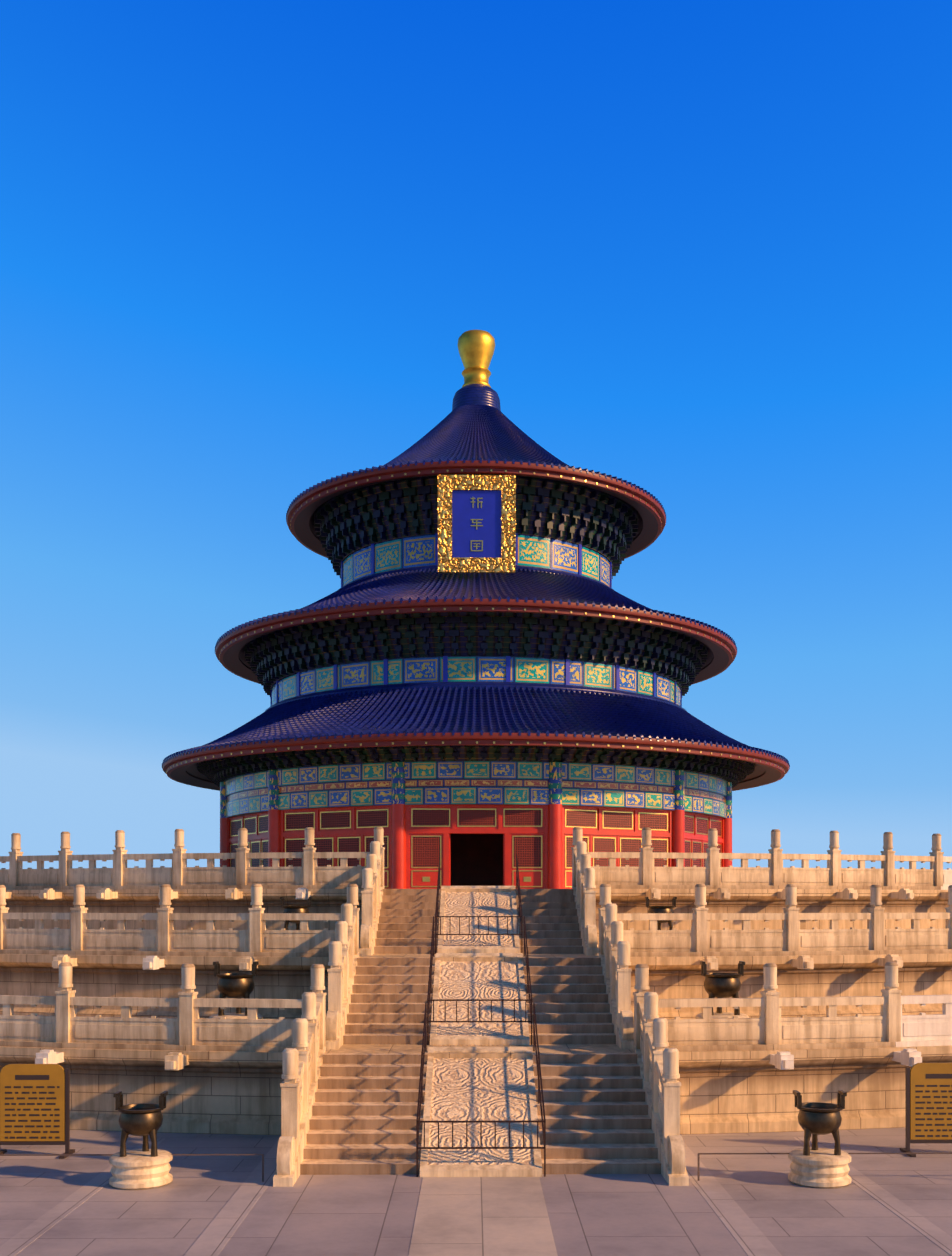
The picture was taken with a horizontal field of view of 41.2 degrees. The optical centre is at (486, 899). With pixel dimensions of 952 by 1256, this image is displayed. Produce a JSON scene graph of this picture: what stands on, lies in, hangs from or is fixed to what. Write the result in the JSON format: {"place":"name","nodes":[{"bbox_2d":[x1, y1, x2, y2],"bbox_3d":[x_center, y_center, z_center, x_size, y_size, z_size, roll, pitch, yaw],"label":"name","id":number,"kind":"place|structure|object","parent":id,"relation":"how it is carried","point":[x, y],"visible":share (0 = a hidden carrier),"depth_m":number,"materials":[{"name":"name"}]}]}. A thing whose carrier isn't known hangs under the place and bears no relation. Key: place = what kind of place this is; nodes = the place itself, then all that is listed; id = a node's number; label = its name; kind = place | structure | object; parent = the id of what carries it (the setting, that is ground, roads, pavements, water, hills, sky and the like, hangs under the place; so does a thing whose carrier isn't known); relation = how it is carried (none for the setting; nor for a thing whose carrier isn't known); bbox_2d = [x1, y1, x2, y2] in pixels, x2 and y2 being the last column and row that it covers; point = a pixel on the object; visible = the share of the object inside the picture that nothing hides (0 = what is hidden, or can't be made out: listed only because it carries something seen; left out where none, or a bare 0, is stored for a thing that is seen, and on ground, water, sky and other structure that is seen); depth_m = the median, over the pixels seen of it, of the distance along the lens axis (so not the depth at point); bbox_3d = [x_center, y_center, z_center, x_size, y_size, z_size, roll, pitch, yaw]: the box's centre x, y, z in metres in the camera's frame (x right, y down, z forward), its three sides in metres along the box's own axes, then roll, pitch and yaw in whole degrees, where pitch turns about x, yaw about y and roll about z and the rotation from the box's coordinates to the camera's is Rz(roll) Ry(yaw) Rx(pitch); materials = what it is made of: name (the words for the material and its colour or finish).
{"place":"outdoors","nodes":[
{"label":"outdoors","id":0,"kind":"place"},
{"bbox_2d":[323,735,603,885],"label":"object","id":1,"kind":"structure","parent":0,"point":[476,859],"depth_m":75.19,"materials":[{"name":"black"}]},
{"bbox_2d":[162,733,788,790],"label":"eave fascia","id":2,"kind":"structure","parent":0,"point":[503,739],"depth_m":57.61,"materials":[{"name":"red wood"}]},
{"bbox_2d":[0,1127,951,1255],"bbox_3d":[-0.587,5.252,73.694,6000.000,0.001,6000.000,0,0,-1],"label":"ground","id":3,"kind":"structure","parent":0,"point":[177,1215],"depth_m":22.64,"materials":[{"name":"grey stone"}]},
{"bbox_2d":[0,1069,74,1158],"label":"sign stand","id":4,"kind":"object","parent":3,"relation":"on","point":[66,1143],"visible":0.89,"depth_m":25.98,"materials":[{"name":"black metal"}]},
{"bbox_2d":[0,1064,64,1140],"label":"sign board","id":5,"kind":"object","parent":4,"relation":"attached to","point":[54,1072],"visible":0.94,"depth_m":25.98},
{"bbox_2d":[5,1075,59,1138],"bbox_3d":[-9.323,4.244,25.975,1.120,1.305,0.005,0,0,-1],"label":"sign text","id":6,"kind":"object","parent":5,"relation":"attached to","point":[31,1077],"visible":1,"depth_m":25.97},
{"bbox_2d":[109,1149,172,1189],"bbox_3d":[-6.398,4.982,23.435,1.140,0.540,1.140,0,0,-1],"label":"stone pedestal","id":7,"kind":"object","parent":3,"relation":"on","point":[137,1169],"visible":0.94,"depth_m":23.01,"materials":[{"name":"stone"}]},
{"bbox_2d":[113,1091,167,1156],"bbox_3d":[-6.398,4.137,23.435,0.930,1.150,0.860,0,0,-1],"label":"incense burner","id":8,"kind":"object","parent":7,"relation":"on","point":[144,1120],"visible":1,"depth_m":23.22,"materials":[{"name":"brown metal"}]},
{"bbox_2d":[0,889,951,1134],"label":"terrace","id":9,"kind":"structure","parent":3,"relation":"on","point":[239,1092],"depth_m":33.95,"materials":[{"name":"stone"}]},
{"bbox_2d":[209,1013,262,1018],"bbox_3d":[-6.068,3.083,30.639,1.277,0.605,1.277,0,0,-1],"label":"burner pedestal","id":10,"kind":"object","parent":9,"relation":"on","point":[234,1016],"visible":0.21,"depth_m":30.45,"materials":[{"name":"stone"}]},
{"bbox_2d":[213,961,258,1015],"bbox_3d":[-6.068,2.136,30.639,1.042,1.288,0.963,0,0,-1],"label":"incense burner","id":11,"kind":"object","parent":10,"relation":"on","point":[236,985],"visible":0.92,"depth_m":30.37,"materials":[{"name":"brown metal"}]},
{"bbox_2d":[280,897,311,929],"bbox_3d":[-5.421,0.459,36.045,0.883,1.092,0.817,0,0,-1],"label":"incense burner","id":12,"kind":"object","parent":9,"relation":"on","point":[295,909],"visible":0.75,"depth_m":35.83,"materials":[{"name":"brown metal"}]},
{"bbox_2d":[0,827,951,1051],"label":"terrace balustrades","id":13,"kind":"object","parent":9,"relation":"on","point":[189,1029],"visible":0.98,"depth_m":34.38,"materials":[{"name":"stone"}]},
{"bbox_2d":[228,805,723,888],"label":"wall panels","id":14,"kind":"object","parent":9,"relation":"on","point":[445,833],"depth_m":60.16,"materials":[{"name":"red wood"}]},
{"bbox_2d":[6,888,947,1069],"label":"waterspouts","id":15,"kind":"object","parent":9,"relation":"on","point":[176,1061],"visible":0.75,"depth_m":39.08,"materials":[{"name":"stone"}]},
{"bbox_2d":[35,856,951,1069],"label":"balustrade panels","id":16,"kind":"object","parent":9,"relation":"on","point":[922,1029],"visible":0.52,"depth_m":29.37,"materials":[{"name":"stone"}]},
{"bbox_2d":[645,897,676,929],"bbox_3d":[4.979,0.459,36.147,0.883,1.092,0.817,0,0,-1],"label":"incense burner","id":17,"kind":"object","parent":9,"relation":"on","point":[660,909],"visible":0.67,"depth_m":35.94,"materials":[{"name":"brown metal"}]},
{"bbox_2d":[696,1012,748,1018],"bbox_3d":[5.731,3.083,30.754,1.277,0.605,1.277,0,0,-1],"label":"burner pedestal","id":18,"kind":"object","parent":9,"relation":"on","point":[724,1015],"visible":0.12,"depth_m":30.46,"materials":[{"name":"stone"}]},
{"bbox_2d":[700,961,744,1014],"bbox_3d":[5.731,2.136,30.754,1.042,1.288,0.963,0,0,-1],"label":"incense burner","id":19,"kind":"object","parent":18,"relation":"on","point":[722,985],"visible":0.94,"depth_m":30.48,"materials":[{"name":"brown metal"}]},
{"bbox_2d":[0,1152,951,1181],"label":"rail","id":20,"kind":"object","parent":3,"relation":"on","point":[699,1154],"visible":0.74,"depth_m":23.54,"materials":[{"name":"brown metal"}]},
{"bbox_2d":[0,1137,951,1255],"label":"strips","id":21,"kind":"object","parent":3,"relation":"on","point":[215,1236],"depth_m":21.29,"materials":[{"name":"grey stone"}]},
{"bbox_2d":[300,889,660,1174],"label":"steps","id":22,"kind":"structure","parent":3,"relation":"on","point":[362,1119],"depth_m":27.34,"materials":[{"name":"stone"}]},
{"bbox_2d":[273,841,688,1186],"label":"stair balustrades","id":23,"kind":"object","parent":22,"relation":"on","point":[658,1065],"visible":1,"depth_m":28.05,"materials":[{"name":"stone"}]},
{"bbox_2d":[428,892,533,1164],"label":"carved stone ramp","id":24,"kind":"structure","parent":22,"relation":"on","point":[480,1089],"depth_m":27.74,"materials":[{"name":"stone"}]},
{"bbox_2d":[416,855,545,1176],"bbox_3d":[-0.180,1.912,31.921,2.452,6.680,15.882,0,0,-1],"label":"iron fence","id":25,"kind":"object","parent":22,"relation":"on","point":[425,1041],"visible":0.96,"depth_m":28.34,"materials":[{"name":"brown"}]},
{"bbox_2d":[408,1177,557,1255],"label":"central walkway","id":26,"kind":"structure","parent":3,"relation":"on","point":[481,1216],"depth_m":20.82,"materials":[{"name":"grey stone"}]},
{"bbox_2d":[788,1148,850,1187],"bbox_3d":[6.202,4.982,23.558,1.140,0.540,1.140,0,0,-1],"label":"stone pedestal","id":27,"kind":"object","parent":3,"relation":"on","point":[823,1168],"visible":1,"depth_m":23.14,"materials":[{"name":"stone"}]},
{"bbox_2d":[793,1090,846,1155],"bbox_3d":[6.202,4.137,23.558,0.930,1.150,0.860,0,0,-1],"label":"incense burner","id":28,"kind":"object","parent":27,"relation":"on","point":[815,1119],"visible":1,"depth_m":23.35,"materials":[{"name":"brown metal"}]},
{"bbox_2d":[900,1068,951,1156],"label":"sign stand","id":29,"kind":"object","parent":3,"relation":"on","point":[908,1141],"visible":0.89,"depth_m":26.15,"materials":[{"name":"metal"}]},
{"bbox_2d":[910,1063,951,1139],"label":"sign board","id":30,"kind":"object","parent":29,"relation":"attached to","point":[919,1072],"visible":0.89,"depth_m":26.16,"materials":[{"name":"gold metal"}]},
{"bbox_2d":[915,1074,951,1136],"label":"sign text","id":31,"kind":"object","parent":30,"relation":"attached to","point":[938,1076],"visible":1,"depth_m":26.15},
{"bbox_2d":[231,810,720,866],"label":"trim","id":32,"kind":"structure","parent":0,"point":[426,851],"depth_m":61.29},
{"bbox_2d":[230,808,721,886],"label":"door gilding","id":33,"kind":"object","parent":32,"relation":"attached to","point":[427,879],"depth_m":60.78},
{"bbox_2d":[0,0,951,869],"label":"sky","id":34,"kind":"structure","parent":0,"point":[248,248],"materials":[{"name":"blue"}]},
{"bbox_2d":[452,490,500,557],"bbox_3d":[-0.487,-18.819,63.420,2.460,3.321,0.344,0,0,-1],"label":"plaque panel","id":35,"kind":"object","parent":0,"point":[464,531],"depth_m":63.37,"materials":[{"name":"blue paint"}]},
{"bbox_2d":[471,497,482,550],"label":"plaque characters","id":36,"kind":"object","parent":35,"relation":"attached to","point":[478,502],"visible":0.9,"depth_m":63.34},
{"bbox_2d":[218,1174,747,1255],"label":"stone pavement","id":37,"kind":"structure","parent":0,"point":[588,1215],"depth_m":20.84,"materials":[{"name":"grey stone"}]},
{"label":"column bases","id":38,"kind":"object","parent":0,"visible":0},
{"bbox_2d":[220,804,731,888],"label":"columns","id":39,"kind":"structure","parent":38,"relation":"on","point":[398,852],"depth_m":59.71,"materials":[{"name":"red paint"}]},
{"bbox_2d":[225,761,726,817],"bbox_3d":[-0.587,-5.498,73.694,28.760,2.000,28.760,0,0,-1],"label":"painted band","id":40,"kind":"object","parent":39,"relation":"on","point":[474,783],"visible":0.65,"depth_m":60.64,"materials":[{"name":"multicoloured paint"}]},
{"bbox_2d":[207,745,741,781],"bbox_3d":[-0.587,-7.048,73.694,31.500,1.100,31.500,0,0,-1],"label":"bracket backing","id":41,"kind":"object","parent":40,"relation":"on","point":[477,750],"visible":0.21,"depth_m":59.62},
{"bbox_2d":[170,762,780,790],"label":"eave rafters","id":42,"kind":"object","parent":41,"relation":"on","point":[192,775],"visible":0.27,"depth_m":73.63,"materials":[{"name":"wood"}]},
{"bbox_2d":[166,741,784,773],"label":"rafter ends","id":43,"kind":"object","parent":42,"relation":"attached to","point":[477,743],"visible":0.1,"depth_m":58.07,"materials":[{"name":"red wood"}]},
{"bbox_2d":[162,733,789,768],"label":"eave tile ends","id":44,"kind":"object","parent":42,"relation":"attached to","point":[538,734],"visible":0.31,"depth_m":58.33,"materials":[{"name":"ceramic"}]},
{"bbox_2d":[163,686,788,762],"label":"roof tiles","id":45,"kind":"object","parent":44,"relation":"on","point":[474,710],"visible":0.4,"depth_m":60.54,"materials":[{"name":"blue tile"}]},
{"bbox_2d":[265,681,685,710],"bbox_3d":[-0.587,-10.443,73.694,24.500,0.490,24.500,0,0,-1],"label":"ridge ring","id":46,"kind":"object","parent":45,"relation":"on","point":[477,684],"visible":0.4,"depth_m":62.30,"materials":[{"name":"blue tile"}]},
{"bbox_2d":[270,656,681,734],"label":"drum posts","id":47,"kind":"object","parent":46,"relation":"on","point":[445,671],"visible":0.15,"depth_m":64.18,"materials":[{"name":"paint"}]},
{"bbox_2d":[252,612,699,689],"bbox_3d":[-0.587,-13.073,73.694,26.300,2.250,26.300,0,0,-1],"label":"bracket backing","id":48,"kind":"object","parent":47,"relation":"on","point":[491,640],"visible":0.15,"depth_m":62.09,"materials":[{"name":"black wood"}]},
{"bbox_2d":[244,612,707,695],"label":"roof brackets","id":49,"kind":"object","parent":48,"relation":"attached to","point":[439,633],"visible":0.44,"depth_m":63.43,"materials":[{"name":"blue wood"}]},
{"bbox_2d":[223,622,728,683],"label":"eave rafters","id":50,"kind":"object","parent":48,"relation":"attached to","point":[235,661],"visible":0.27,"depth_m":72.23,"materials":[{"name":"red wood"}]},
{"bbox_2d":[215,599,736,684],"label":"eave fascia","id":51,"kind":"structure","parent":50,"relation":"attached to","point":[469,605],"depth_m":60.47,"materials":[{"name":"red wood"}]},
{"bbox_2d":[215,599,736,649],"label":"tile ends","id":52,"kind":"object","parent":50,"relation":"attached to","point":[427,600],"visible":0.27,"depth_m":60.70,"materials":[{"name":"ceramic"}]},
{"bbox_2d":[216,568,734,674],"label":"roof tiles","id":53,"kind":"object","parent":52,"relation":"on","point":[429,584],"visible":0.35,"depth_m":63.67,"materials":[{"name":"blue tile"}]},
{"bbox_2d":[338,565,614,590],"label":"ridge ring","id":54,"kind":"object","parent":53,"relation":"on","point":[435,567],"visible":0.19,"depth_m":66.46,"materials":[{"name":"blue tile"}]},
{"bbox_2d":[341,533,611,587],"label":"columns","id":55,"kind":"structure","parent":54,"relation":"on","point":[436,557],"depth_m":68.09,"materials":[{"name":"blue paint"}]},
{"bbox_2d":[321,478,630,568],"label":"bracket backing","id":56,"kind":"object","parent":55,"relation":"on","point":[432,498],"visible":0.1,"depth_m":66.36,"materials":[{"name":"black wood"}]},
{"bbox_2d":[314,476,637,578],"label":"roof brackets","id":57,"kind":"object","parent":56,"relation":"attached to","point":[526,507],"visible":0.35,"depth_m":67.42,"materials":[{"name":"wood"}]},
{"bbox_2d":[294,474,657,557],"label":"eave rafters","id":58,"kind":"object","parent":56,"relation":"on","point":[307,536],"visible":0.35,"depth_m":71.89,"materials":[{"name":"wood"}]},
{"bbox_2d":[286,460,665,558],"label":"eave fascia","id":59,"kind":"structure","parent":58,"relation":"attached to","point":[467,467],"depth_m":64.31,"materials":[{"name":"red wood"}]},
{"bbox_2d":[286,460,665,525],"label":"tile ends","id":60,"kind":"object","parent":58,"relation":"attached to","point":[552,466],"visible":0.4,"depth_m":64.38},
{"bbox_2d":[287,404,664,548],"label":"roof tiles","id":61,"kind":"object","parent":60,"relation":"on","point":[482,432],"visible":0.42,"depth_m":69.09,"materials":[{"name":"blue tile"}]},
{"bbox_2d":[452,384,500,410],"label":"finial base","id":62,"kind":"object","parent":61,"relation":"on","point":[476,394],"visible":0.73,"depth_m":72.51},
{"bbox_2d":[458,330,494,387],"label":"finial","id":63,"kind":"object","parent":62,"relation":"on","point":[476,348],"visible":0.81,"depth_m":72.99,"materials":[{"name":"gold metal"}]},
{"bbox_2d":[290,469,661,529],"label":"rafter ends","id":64,"kind":"object","parent":58,"relation":"attached to","point":[477,470],"visible":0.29,"depth_m":64.73,"materials":[{"name":"red wood"}]},
{"bbox_2d":[438,475,515,572],"bbox_3d":[-0.487,-18.817,63.385,3.900,4.770,0.619,0,0,-1],"label":"plaque frame","id":65,"kind":"object","parent":58,"relation":"hanging from","point":[506,561],"visible":0.96,"depth_m":63.25,"materials":[{"name":"gold metal"}]},
{"bbox_2d":[343,534,609,586],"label":"painted band","id":66,"kind":"object","parent":55,"relation":"attached to","point":[533,550],"visible":0.25,"depth_m":67.24,"materials":[{"name":"multicoloured paint"}]},
{"bbox_2d":[219,608,732,658],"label":"rafter ends","id":67,"kind":"object","parent":50,"relation":"attached to","point":[476,609],"visible":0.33,"depth_m":61.31,"materials":[{"name":"red wood"}]},
{"bbox_2d":[272,656,680,737],"bbox_3d":[-0.587,-10.898,73.694,23.500,2.100,23.500,0,0,-1],"label":"painted band","id":68,"kind":"object","parent":47,"relation":"attached to","point":[477,668],"visible":0.17,"depth_m":63.03,"materials":[{"name":"multicoloured paint"}]},
{"bbox_2d":[197,745,754,787],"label":"roof brackets","id":69,"kind":"object","parent":41,"relation":"attached to","point":[470,754],"visible":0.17,"depth_m":61.70,"materials":[{"name":"wood"}]},
{"bbox_2d":[220,762,731,817],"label":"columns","id":70,"kind":"structure","parent":39,"relation":"on","point":[398,783],"depth_m":63.15,"materials":[{"name":"paint"}]}
]}

